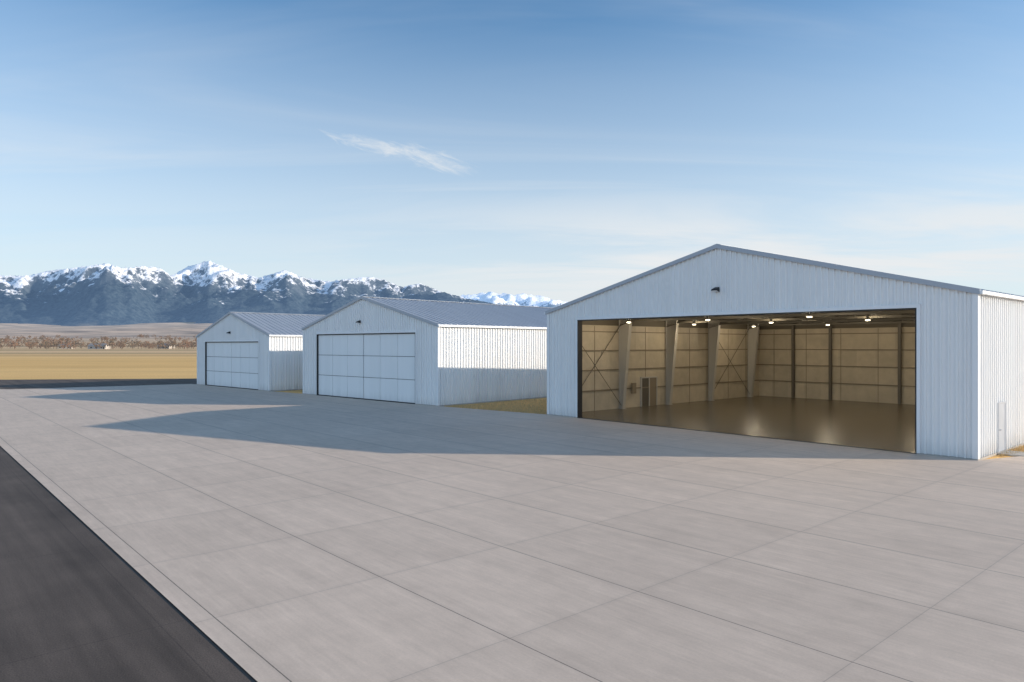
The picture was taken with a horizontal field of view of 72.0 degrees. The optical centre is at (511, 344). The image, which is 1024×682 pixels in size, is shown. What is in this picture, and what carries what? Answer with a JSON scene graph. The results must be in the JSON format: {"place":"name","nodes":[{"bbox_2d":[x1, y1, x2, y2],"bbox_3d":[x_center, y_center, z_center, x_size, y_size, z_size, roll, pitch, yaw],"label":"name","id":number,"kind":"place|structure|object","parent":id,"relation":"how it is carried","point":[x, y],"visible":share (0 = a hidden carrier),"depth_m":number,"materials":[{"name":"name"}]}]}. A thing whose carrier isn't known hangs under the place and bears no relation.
{"place":"outdoors","nodes":[
{"label":"outdoors","id":0,"kind":"place"},
{"bbox_2d":[0,379,196,388],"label":"asphalt road","id":1,"kind":"structure","parent":0,"point":[37,383],"depth_m":88.24,"materials":[{"name":"grey asphalt"}]},
{"bbox_2d":[0,261,492,325],"bbox_3d":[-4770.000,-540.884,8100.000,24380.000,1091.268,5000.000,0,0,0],"label":"mountain range","id":2,"kind":"structure","parent":0,"point":[103,294],"depth_m":8012.05,"materials":[{"name":"stone"}]},
{"bbox_2d":[456,292,566,307],"bbox_3d":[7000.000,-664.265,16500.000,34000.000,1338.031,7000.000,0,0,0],"label":"mountain range","id":3,"kind":"structure","parent":0,"point":[522,299],"depth_m":16913.80,"materials":[{"name":"white snow"}]},
{"bbox_2d":[0,322,1023,458],"bbox_3d":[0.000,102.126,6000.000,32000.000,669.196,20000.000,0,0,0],"label":"grass field ground","id":4,"kind":"structure","parent":0,"point":[23,362],"depth_m":286.44,"materials":[{"name":"yellow plant"}]},
{"bbox_2d":[0,334,196,348],"bbox_3d":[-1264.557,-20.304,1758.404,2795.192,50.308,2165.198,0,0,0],"label":"distant tree line","id":5,"kind":"object","parent":4,"relation":"on","point":[46,344],"visible":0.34,"depth_m":880.45,"materials":[{"name":"brown plant"}]},
{"bbox_2d":[88,345,109,348],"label":"walls","id":6,"kind":"structure","parent":4,"relation":"on","point":[105,347],"depth_m":799.83,"materials":[{"name":"beige"}]},
{"bbox_2d":[88,343,106,345],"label":"roof","id":7,"kind":"structure","parent":6,"relation":"on","point":[91,344],"depth_m":802.66,"materials":[{"name":"grey metal"}]},
{"bbox_2d":[0,446,256,681],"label":"asphalt taxiway","id":8,"kind":"structure","parent":4,"relation":"on","point":[81,600],"depth_m":12.44,"materials":[{"name":"black asphalt"}]},
{"bbox_2d":[196,312,324,390],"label":"aircraft hangar","id":9,"kind":"structure","parent":4,"relation":"on","point":[253,351],"depth_m":75.79,"materials":[{"name":"white metal"}]},
{"bbox_2d":[207,342,257,388],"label":"hangar door","id":10,"kind":"structure","parent":9,"relation":"in","point":[224,355],"depth_m":77.43,"materials":[{"name":"white metal"}]},
{"bbox_2d":[301,296,552,405],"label":"aircraft hangar","id":11,"kind":"structure","parent":4,"relation":"on","point":[424,352],"depth_m":59.68,"materials":[{"name":"white metal"}]},
{"bbox_2d":[319,334,414,402],"bbox_3d":[-12.840,1.875,61.011,14.421,5.531,0.060,0,0,43],"label":"hangar door","id":12,"kind":"structure","parent":11,"relation":"in","point":[376,361],"depth_m":60.48,"materials":[{"name":"white metal"}]},
{"bbox_2d":[0,384,1023,681],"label":"concrete apron","id":13,"kind":"object","parent":4,"relation":"on","point":[268,536],"visible":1,"depth_m":17.12,"materials":[{"name":"grey concrete"}]},
{"bbox_2d":[544,244,1023,459],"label":"aircraft hangar","id":14,"kind":"structure","parent":13,"relation":"on","point":[719,338],"depth_m":43.15,"materials":[{"name":"white metal"}]},
{"bbox_2d":[642,378,648,405],"bbox_3d":[10.164,3.620,53.933,0.850,2.140,0.086,0,0,-41],"label":"inner door","id":15,"kind":"structure","parent":14,"relation":"in","point":[645,381],"depth_m":53.92,"materials":[{"name":"grey metal"}]},
{"bbox_2d":[650,378,655,405],"bbox_3d":[10.876,3.620,54.561,0.850,2.140,0.086,0,0,-41],"label":"inner door leaf","id":16,"kind":"structure","parent":14,"relation":"in","point":[652,380],"depth_m":54.49,"materials":[{"name":"brown metal"}]},
{"bbox_2d":[999,404,1004,451],"bbox_3d":[21.418,3.622,30.900,0.940,2.055,0.090,0,0,-41],"label":"side door","id":17,"kind":"structure","parent":14,"relation":"in","point":[1001,406],"depth_m":30.84,"materials":[{"name":"grey metal"}]},
{"bbox_2d":[0,0,1023,301],"label":"sky","id":18,"kind":"structure","parent":0,"point":[563,150],"materials":[{"name":"blue"}]},
{"bbox_2d":[444,397,1023,456],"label":"dry grass","id":19,"kind":"structure","parent":0,"point":[541,410],"depth_m":53.18,"materials":[{"name":"yellow plant"}]}
]}

